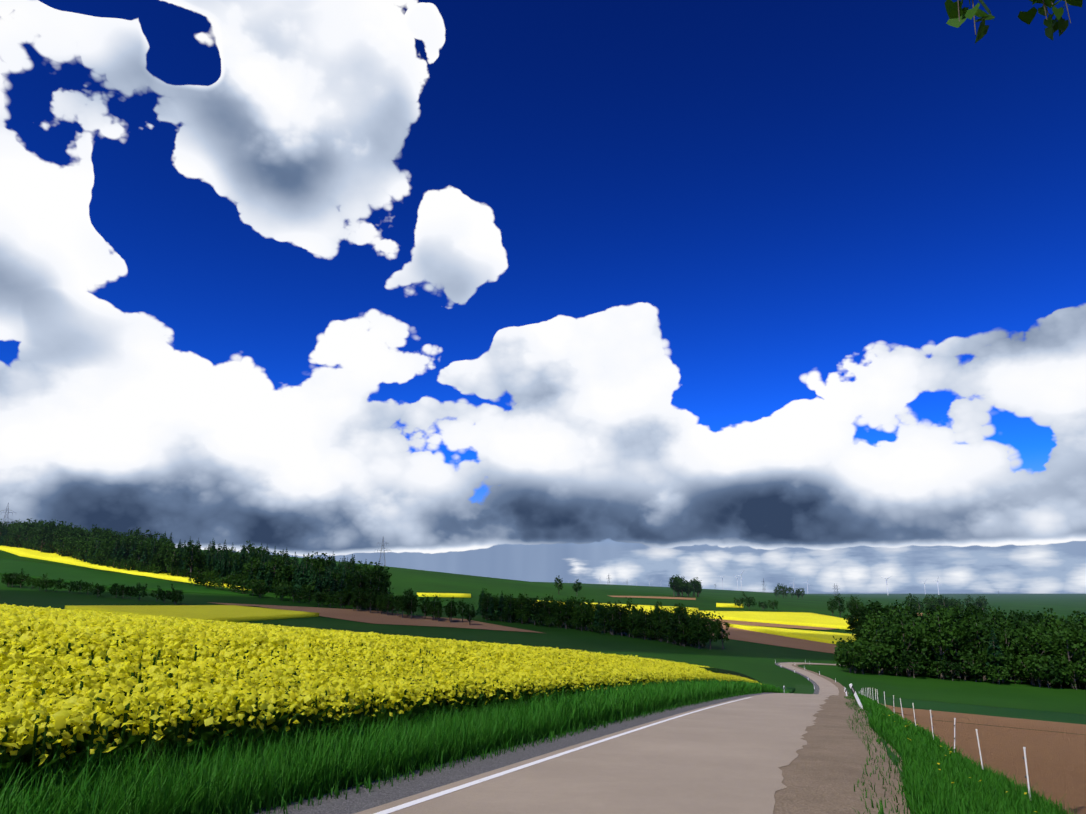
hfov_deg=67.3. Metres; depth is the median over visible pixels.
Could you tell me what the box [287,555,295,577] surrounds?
tree wood
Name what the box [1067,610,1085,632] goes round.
tree wood
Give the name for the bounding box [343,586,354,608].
trees
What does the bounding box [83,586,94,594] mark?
hedge
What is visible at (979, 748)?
fence post
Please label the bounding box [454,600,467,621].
trees
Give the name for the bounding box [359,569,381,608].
tree wood
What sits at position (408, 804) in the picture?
road line
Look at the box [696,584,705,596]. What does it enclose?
ridge copse
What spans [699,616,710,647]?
tree
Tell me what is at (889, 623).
tree wood
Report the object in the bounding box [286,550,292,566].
tree wood
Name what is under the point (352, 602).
trees
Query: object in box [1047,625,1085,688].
tree wood
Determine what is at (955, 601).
copse
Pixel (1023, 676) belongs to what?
shrub
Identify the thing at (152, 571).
shrub wood
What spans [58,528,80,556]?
tree wood
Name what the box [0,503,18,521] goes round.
pylon
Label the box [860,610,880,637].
tree wood
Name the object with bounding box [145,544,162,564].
tree wood
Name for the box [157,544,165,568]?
tree wood
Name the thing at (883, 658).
shrub
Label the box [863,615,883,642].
tree wood
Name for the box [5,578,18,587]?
hedge
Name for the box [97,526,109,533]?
tree wood
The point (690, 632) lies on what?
tree
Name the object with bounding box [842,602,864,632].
tree wood
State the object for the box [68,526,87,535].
tree wood
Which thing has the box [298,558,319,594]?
tree wood
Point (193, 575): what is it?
hedge
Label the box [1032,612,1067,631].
tree wood
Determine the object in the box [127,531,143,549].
tree wood
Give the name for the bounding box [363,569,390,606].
tree wood
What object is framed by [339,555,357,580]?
tree wood
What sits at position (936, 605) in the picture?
tree wood
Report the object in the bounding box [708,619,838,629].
field soil
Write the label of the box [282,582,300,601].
hedge
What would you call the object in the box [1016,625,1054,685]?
tree wood
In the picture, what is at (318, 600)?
hedge
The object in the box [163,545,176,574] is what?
tree wood
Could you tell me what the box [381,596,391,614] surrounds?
trees
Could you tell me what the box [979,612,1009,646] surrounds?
tree wood
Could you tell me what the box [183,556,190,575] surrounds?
tree wood
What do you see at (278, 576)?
tree wood
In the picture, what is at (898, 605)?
tree wood
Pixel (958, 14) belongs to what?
leaves
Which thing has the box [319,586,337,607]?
tree
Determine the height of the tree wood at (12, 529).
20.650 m
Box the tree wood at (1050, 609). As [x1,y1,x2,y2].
[1032,608,1058,621]
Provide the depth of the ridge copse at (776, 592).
974.28 m
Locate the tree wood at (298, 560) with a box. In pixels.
[293,550,316,568]
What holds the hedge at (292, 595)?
on the ground at (755, 661)
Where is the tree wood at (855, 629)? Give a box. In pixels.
[853,619,861,635]
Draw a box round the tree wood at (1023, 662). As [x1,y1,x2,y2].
[1010,641,1041,684]
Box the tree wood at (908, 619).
[901,613,929,673]
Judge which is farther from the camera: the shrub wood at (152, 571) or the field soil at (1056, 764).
the shrub wood at (152, 571)
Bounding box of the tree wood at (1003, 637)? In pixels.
[979,620,1012,657]
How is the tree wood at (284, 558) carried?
on the ground at (755, 661)
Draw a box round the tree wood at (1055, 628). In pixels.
[1039,623,1062,652]
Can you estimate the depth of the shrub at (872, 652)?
230.12 m
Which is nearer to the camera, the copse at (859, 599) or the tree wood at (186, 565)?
the tree wood at (186, 565)
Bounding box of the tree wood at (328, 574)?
[325,567,330,584]
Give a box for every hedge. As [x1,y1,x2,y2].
[0,576,7,583]
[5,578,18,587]
[14,573,31,587]
[22,577,37,589]
[37,579,50,589]
[45,573,61,590]
[61,575,80,592]
[68,577,87,593]
[74,582,89,592]
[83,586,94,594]
[99,582,113,595]
[102,580,120,596]
[115,587,128,597]
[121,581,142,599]
[132,582,151,600]
[147,584,165,600]
[150,589,165,600]
[163,589,176,601]
[171,592,183,602]
[191,573,204,584]
[194,570,211,585]
[207,571,226,587]
[207,576,218,587]
[214,578,227,587]
[220,578,231,590]
[230,579,248,592]
[233,578,244,592]
[243,581,258,593]
[257,583,271,596]
[262,579,280,596]
[266,585,281,599]
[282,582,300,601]
[288,588,301,602]
[304,585,318,601]
[317,593,330,606]
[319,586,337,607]
[731,593,744,608]
[742,594,755,608]
[750,598,761,609]
[761,599,771,608]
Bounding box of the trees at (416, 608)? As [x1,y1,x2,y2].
[411,599,420,617]
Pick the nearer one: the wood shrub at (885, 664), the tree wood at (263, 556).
the wood shrub at (885, 664)
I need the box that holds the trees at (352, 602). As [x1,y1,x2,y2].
[349,587,360,608]
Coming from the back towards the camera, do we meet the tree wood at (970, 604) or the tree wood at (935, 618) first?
the tree wood at (970, 604)
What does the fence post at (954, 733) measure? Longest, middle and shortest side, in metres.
1.140 x 0.140 x 0.041 m
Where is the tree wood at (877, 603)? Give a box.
[868,602,890,615]
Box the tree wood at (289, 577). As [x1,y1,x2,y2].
[283,564,292,594]
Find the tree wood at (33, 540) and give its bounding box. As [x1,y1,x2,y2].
[31,532,38,550]
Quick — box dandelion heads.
[889,715,1035,811]
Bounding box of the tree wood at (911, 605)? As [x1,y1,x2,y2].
[896,600,920,614]
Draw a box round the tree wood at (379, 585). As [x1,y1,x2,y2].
[367,577,385,609]
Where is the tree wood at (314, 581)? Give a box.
[309,566,318,592]
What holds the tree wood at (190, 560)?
on the ground at (755, 661)
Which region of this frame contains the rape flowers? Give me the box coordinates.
[0,603,739,676]
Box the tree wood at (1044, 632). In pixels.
[1026,621,1058,683]
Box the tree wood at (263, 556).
[256,549,275,564]
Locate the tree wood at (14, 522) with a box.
[10,518,20,526]
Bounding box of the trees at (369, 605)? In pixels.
[364,599,373,612]
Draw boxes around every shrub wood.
[75,549,85,560]
[101,556,112,566]
[111,559,121,567]
[121,560,131,569]
[128,561,143,570]
[129,561,142,570]
[145,563,158,571]
[148,563,161,572]
[154,564,165,574]
[168,562,182,575]
[172,566,189,576]
[271,575,286,593]
[283,582,301,590]
[295,581,309,592]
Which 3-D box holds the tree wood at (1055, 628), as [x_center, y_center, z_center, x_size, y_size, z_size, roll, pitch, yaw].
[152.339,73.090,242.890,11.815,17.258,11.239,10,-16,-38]
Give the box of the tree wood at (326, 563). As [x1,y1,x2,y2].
[312,555,331,576]
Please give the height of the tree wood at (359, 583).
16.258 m
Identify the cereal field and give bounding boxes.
[0,558,260,595]
[774,686,794,692]
[851,693,1085,724]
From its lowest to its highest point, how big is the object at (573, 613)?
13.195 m
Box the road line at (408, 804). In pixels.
[374,697,750,813]
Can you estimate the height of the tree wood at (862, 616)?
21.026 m
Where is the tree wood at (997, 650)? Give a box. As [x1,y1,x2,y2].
[985,627,1006,682]
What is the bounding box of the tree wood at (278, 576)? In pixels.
[273,571,286,592]
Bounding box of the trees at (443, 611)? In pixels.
[436,602,451,621]
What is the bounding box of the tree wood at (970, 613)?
[962,606,983,622]
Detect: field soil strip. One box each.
[208,602,252,605]
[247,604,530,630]
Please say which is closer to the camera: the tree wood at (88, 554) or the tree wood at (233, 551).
the tree wood at (233, 551)
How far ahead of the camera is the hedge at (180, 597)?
360.10 m
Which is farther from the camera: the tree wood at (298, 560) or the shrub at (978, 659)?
the tree wood at (298, 560)
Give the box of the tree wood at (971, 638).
[950,620,979,678]
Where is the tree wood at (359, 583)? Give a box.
[354,573,362,604]
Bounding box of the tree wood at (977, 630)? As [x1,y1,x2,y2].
[954,618,1003,680]
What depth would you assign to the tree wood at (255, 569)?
449.33 m
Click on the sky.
(780, 292)
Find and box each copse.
[550,574,563,593]
[565,575,573,594]
[665,575,679,595]
[668,579,676,595]
[669,577,678,595]
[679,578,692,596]
[690,580,699,591]
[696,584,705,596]
[772,584,780,597]
[780,586,785,594]
[789,589,795,597]
[794,586,801,598]
[825,595,842,616]
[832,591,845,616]
[839,602,852,614]
[849,593,863,612]
[914,597,928,613]
[923,594,933,608]
[936,595,948,607]
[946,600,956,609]
[948,595,959,606]
[960,594,971,603]
[971,600,980,608]
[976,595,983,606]
[977,603,987,613]
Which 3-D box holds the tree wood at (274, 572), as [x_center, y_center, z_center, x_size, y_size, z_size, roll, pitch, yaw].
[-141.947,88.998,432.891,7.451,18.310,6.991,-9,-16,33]
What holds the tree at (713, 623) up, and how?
on the ground at (755, 661)
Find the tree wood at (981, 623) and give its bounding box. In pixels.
[974,618,1002,661]
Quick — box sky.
[0,0,1085,593]
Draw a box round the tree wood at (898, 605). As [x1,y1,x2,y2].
[891,601,910,614]
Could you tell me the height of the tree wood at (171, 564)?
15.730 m
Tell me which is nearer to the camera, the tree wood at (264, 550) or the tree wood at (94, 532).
the tree wood at (264, 550)
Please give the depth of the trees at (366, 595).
368.57 m
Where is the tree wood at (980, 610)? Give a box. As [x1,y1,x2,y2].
[974,608,985,620]
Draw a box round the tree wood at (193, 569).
[188,558,197,577]
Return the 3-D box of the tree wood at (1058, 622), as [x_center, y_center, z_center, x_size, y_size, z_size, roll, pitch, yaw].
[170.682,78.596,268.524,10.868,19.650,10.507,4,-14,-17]
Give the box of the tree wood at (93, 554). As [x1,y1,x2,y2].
[89,540,106,564]
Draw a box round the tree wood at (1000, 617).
[986,608,1006,624]
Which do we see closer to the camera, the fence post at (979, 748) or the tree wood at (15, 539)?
the fence post at (979, 748)
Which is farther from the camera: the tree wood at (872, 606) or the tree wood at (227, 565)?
the tree wood at (227, 565)
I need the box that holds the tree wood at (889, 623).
[875,613,912,672]
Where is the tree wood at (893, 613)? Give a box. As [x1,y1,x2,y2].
[877,605,904,635]
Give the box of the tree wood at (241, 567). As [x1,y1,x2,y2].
[225,557,244,576]
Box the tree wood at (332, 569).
[330,562,335,574]
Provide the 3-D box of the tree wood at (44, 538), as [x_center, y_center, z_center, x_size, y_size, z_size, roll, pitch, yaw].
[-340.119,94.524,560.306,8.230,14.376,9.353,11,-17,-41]
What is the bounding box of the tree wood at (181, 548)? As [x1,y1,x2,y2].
[179,543,182,560]
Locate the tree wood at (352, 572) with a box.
[349,561,355,581]
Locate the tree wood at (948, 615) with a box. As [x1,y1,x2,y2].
[936,605,975,677]
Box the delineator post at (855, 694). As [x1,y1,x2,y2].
[849,683,862,708]
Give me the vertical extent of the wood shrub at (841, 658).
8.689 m
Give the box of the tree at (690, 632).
[681,617,703,647]
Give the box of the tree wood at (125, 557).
[114,545,130,568]
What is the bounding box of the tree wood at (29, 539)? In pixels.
[26,533,34,549]
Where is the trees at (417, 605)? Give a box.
[410,596,421,617]
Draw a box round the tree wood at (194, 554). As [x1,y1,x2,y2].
[185,544,204,566]
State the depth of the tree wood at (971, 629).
240.49 m
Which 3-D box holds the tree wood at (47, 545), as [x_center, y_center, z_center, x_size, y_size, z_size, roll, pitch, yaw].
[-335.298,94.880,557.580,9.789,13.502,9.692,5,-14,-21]
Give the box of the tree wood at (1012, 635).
[995,620,1019,679]
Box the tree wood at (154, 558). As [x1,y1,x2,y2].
[147,546,164,568]
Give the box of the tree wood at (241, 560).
[239,552,243,576]
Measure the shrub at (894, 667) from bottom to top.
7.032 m
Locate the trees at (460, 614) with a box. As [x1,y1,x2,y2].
[456,602,467,623]
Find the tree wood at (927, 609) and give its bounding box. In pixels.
[919,608,932,621]
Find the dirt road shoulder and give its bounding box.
[773,664,974,813]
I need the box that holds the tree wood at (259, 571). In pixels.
[255,559,262,588]
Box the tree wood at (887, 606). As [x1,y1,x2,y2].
[879,605,901,616]
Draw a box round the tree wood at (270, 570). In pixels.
[266,557,273,580]
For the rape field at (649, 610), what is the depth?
446.99 m
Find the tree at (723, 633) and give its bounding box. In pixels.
[714,613,733,648]
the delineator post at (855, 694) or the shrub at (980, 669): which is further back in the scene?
the shrub at (980, 669)
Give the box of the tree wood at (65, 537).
[56,530,72,557]
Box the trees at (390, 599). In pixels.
[385,591,397,614]
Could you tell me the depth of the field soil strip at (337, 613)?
347.93 m
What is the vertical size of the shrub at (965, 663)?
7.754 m
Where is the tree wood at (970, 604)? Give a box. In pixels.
[961,603,980,615]
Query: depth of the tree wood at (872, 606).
295.62 m
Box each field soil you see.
[611,596,695,599]
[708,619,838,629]
[708,624,835,653]
[882,704,1085,734]
[896,713,1085,813]
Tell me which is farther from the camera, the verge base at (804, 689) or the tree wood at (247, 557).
the tree wood at (247, 557)
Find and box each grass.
[0,697,568,813]
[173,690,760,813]
[506,678,725,731]
[687,677,790,695]
[844,696,924,813]
[851,693,884,706]
[860,698,980,767]
[881,730,1076,813]
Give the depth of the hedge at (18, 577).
400.69 m
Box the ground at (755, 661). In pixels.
[0,550,1085,734]
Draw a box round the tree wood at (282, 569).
[279,557,286,586]
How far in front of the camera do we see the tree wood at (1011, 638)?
244.64 m
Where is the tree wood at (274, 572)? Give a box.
[268,557,278,591]
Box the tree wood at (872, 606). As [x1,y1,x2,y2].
[861,604,888,624]
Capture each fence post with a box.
[930,710,933,738]
[954,718,955,751]
[975,729,982,769]
[1023,747,1030,797]
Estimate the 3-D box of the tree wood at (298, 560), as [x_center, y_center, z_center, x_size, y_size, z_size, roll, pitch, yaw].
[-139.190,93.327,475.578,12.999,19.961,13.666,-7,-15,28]
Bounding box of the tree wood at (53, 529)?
[51,523,62,531]
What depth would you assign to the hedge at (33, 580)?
394.51 m
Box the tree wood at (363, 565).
[356,558,377,577]
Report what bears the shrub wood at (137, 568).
on the ground at (755, 661)
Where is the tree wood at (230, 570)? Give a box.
[225,556,233,580]
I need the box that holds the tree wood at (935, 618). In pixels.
[924,610,950,673]
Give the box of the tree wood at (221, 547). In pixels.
[219,540,225,555]
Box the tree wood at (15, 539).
[11,531,21,546]
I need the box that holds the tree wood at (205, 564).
[200,549,210,576]
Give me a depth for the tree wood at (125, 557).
486.39 m
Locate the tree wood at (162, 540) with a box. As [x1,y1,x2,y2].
[151,535,166,547]
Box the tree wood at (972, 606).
[965,605,986,615]
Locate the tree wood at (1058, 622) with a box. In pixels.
[1043,615,1067,628]
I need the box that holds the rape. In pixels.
[0,605,608,658]
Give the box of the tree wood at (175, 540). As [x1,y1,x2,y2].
[164,532,182,551]
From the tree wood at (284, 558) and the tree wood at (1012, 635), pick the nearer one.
the tree wood at (1012, 635)
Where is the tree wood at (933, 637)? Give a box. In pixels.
[919,607,960,678]
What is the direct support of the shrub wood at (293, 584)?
on the ground at (755, 661)
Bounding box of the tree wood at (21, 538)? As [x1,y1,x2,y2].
[17,530,30,544]
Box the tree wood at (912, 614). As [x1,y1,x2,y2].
[893,606,922,628]
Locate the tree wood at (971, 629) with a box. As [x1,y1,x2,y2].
[949,611,985,677]
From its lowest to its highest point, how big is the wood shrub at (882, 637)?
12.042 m
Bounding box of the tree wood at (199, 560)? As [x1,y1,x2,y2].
[196,546,203,572]
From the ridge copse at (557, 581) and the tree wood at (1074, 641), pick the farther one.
the ridge copse at (557, 581)
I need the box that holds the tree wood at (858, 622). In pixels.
[854,611,864,636]
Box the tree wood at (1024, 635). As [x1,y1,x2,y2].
[1011,623,1047,684]
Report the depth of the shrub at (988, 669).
225.42 m
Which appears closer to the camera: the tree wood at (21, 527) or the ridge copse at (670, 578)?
the tree wood at (21, 527)
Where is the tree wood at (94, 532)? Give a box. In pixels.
[88,526,104,540]
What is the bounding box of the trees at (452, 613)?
[447,603,458,622]
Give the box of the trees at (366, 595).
[361,589,371,611]
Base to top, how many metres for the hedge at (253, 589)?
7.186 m
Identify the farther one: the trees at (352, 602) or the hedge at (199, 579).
the hedge at (199, 579)
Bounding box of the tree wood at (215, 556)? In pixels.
[209,547,227,573]
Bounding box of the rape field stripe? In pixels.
[0,545,251,590]
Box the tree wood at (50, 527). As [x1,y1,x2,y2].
[38,522,53,532]
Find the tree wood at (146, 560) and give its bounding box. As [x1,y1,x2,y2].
[144,549,149,569]
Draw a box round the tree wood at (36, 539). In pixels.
[32,528,50,551]
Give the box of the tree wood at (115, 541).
[102,531,118,545]
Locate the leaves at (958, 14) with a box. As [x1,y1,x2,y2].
[944,0,1082,42]
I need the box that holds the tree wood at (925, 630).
[896,618,933,675]
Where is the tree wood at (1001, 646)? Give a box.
[984,636,1013,682]
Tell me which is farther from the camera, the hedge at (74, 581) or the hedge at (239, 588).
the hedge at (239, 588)
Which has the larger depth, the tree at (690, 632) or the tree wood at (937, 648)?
the tree at (690, 632)
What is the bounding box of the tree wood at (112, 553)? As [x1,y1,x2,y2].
[108,545,121,564]
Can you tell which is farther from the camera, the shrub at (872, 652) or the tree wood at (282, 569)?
the tree wood at (282, 569)
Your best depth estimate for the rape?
15.05 m
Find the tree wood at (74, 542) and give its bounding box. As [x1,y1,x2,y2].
[64,540,80,554]
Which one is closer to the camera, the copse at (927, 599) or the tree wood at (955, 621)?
the tree wood at (955, 621)
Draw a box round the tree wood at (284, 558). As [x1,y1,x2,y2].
[280,551,294,564]
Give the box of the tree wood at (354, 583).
[350,570,365,588]
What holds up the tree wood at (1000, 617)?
on the ground at (755, 661)
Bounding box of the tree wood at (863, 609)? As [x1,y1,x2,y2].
[854,599,878,633]
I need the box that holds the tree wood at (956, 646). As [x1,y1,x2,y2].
[942,634,972,679]
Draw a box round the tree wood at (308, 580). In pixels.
[303,564,312,594]
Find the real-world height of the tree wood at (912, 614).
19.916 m
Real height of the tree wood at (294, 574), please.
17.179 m
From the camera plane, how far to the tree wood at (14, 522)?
623.22 m
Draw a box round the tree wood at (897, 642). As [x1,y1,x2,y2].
[883,616,931,675]
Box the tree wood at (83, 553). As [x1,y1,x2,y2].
[76,542,88,560]
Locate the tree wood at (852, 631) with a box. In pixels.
[847,611,860,638]
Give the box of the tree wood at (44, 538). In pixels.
[41,534,52,552]
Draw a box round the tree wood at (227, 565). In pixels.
[223,550,233,580]
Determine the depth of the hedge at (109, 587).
375.70 m
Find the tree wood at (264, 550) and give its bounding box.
[258,544,273,556]
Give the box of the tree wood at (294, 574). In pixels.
[285,560,301,582]
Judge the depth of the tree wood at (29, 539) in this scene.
574.60 m
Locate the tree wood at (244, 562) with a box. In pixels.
[241,551,246,573]
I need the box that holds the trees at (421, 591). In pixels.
[416,587,431,617]
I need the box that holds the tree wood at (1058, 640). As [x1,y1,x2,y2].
[1048,625,1085,683]
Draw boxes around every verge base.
[261,684,814,806]
[845,687,902,778]
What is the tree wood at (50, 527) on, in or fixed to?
on the ground at (755, 661)
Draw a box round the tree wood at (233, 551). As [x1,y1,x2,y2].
[225,547,244,559]
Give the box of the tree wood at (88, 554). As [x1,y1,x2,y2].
[84,535,94,560]
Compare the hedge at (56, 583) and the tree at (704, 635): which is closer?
the tree at (704, 635)
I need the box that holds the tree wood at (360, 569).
[350,560,375,580]
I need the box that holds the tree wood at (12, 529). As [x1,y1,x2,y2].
[7,522,23,546]
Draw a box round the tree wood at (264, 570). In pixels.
[261,564,266,580]
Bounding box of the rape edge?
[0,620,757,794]
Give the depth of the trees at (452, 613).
340.18 m
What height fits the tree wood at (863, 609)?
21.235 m
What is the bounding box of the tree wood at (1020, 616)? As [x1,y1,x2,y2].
[1003,610,1027,625]
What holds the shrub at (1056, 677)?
on the ground at (755, 661)
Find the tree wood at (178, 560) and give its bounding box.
[175,549,181,570]
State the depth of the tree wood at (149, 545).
516.88 m
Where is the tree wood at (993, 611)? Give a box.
[983,604,1005,617]
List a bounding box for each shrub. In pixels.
[832,636,864,666]
[833,648,864,672]
[835,643,861,672]
[843,631,881,667]
[843,655,866,673]
[847,643,874,673]
[861,641,896,674]
[862,644,892,670]
[868,632,893,671]
[874,653,893,673]
[884,652,903,675]
[894,638,926,673]
[896,648,926,677]
[914,652,937,676]
[924,655,947,674]
[926,649,951,678]
[927,660,947,678]
[939,654,962,680]
[949,653,980,680]
[953,650,988,681]
[967,659,989,681]
[975,649,1013,683]
[979,662,997,682]
[987,665,1011,683]
[1006,656,1025,683]
[1008,661,1030,683]
[1012,644,1055,686]
[1027,650,1069,686]
[1028,661,1067,687]
[1042,654,1078,687]
[1046,656,1075,687]
[1057,660,1085,689]
[1067,659,1085,688]
[1075,665,1085,682]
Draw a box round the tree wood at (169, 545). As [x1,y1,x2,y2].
[156,540,172,554]
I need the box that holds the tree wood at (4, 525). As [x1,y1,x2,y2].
[0,521,13,546]
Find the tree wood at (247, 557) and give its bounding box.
[238,545,260,572]
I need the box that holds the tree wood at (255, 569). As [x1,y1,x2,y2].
[251,556,257,582]
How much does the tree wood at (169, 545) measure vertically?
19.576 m
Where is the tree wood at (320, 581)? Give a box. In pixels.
[317,570,325,590]
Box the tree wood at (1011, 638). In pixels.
[1002,623,1022,677]
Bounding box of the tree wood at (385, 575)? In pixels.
[362,562,391,586]
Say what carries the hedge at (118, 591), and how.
on the ground at (755, 661)
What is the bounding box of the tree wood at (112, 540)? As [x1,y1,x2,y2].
[106,533,129,549]
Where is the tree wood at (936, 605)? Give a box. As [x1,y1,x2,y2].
[924,601,943,614]
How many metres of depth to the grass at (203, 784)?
8.51 m
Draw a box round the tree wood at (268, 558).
[261,552,275,564]
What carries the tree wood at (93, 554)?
on the ground at (755, 661)
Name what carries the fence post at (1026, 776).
on the ground at (755, 661)
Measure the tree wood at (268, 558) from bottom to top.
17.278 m
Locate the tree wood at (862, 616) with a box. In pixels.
[857,600,889,629]
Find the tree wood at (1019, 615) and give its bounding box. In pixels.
[1010,610,1034,622]
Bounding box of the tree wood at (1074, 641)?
[1049,621,1085,687]
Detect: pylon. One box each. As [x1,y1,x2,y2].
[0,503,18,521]
[376,536,389,565]
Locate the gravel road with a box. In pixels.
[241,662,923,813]
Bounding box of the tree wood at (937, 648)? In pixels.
[934,625,956,670]
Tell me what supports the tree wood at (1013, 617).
on the ground at (755, 661)
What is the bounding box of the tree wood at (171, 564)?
[165,550,174,574]
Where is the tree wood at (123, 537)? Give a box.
[116,532,132,547]
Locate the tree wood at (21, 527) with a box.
[15,520,30,533]
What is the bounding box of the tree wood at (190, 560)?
[183,546,192,575]
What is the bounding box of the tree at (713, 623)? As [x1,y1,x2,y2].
[698,607,719,648]
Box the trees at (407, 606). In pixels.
[402,597,412,617]
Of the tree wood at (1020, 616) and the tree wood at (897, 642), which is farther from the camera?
the tree wood at (1020, 616)
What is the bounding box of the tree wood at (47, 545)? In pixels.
[45,536,52,552]
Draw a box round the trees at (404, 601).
[400,593,411,615]
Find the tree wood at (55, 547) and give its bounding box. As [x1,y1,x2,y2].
[48,535,59,554]
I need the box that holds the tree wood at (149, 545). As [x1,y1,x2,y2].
[136,534,153,550]
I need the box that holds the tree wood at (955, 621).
[936,606,974,677]
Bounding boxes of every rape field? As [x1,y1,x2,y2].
[65,605,318,621]
[417,593,470,597]
[479,598,697,611]
[595,606,697,615]
[696,666,762,683]
[698,611,854,629]
[716,603,742,607]
[728,624,855,643]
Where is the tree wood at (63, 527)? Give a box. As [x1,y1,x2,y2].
[57,522,71,533]
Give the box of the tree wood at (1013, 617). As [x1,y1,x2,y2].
[996,612,1032,647]
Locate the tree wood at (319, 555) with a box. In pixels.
[317,550,330,573]
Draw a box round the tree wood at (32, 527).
[21,523,40,536]
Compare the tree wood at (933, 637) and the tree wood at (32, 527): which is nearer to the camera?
the tree wood at (933, 637)

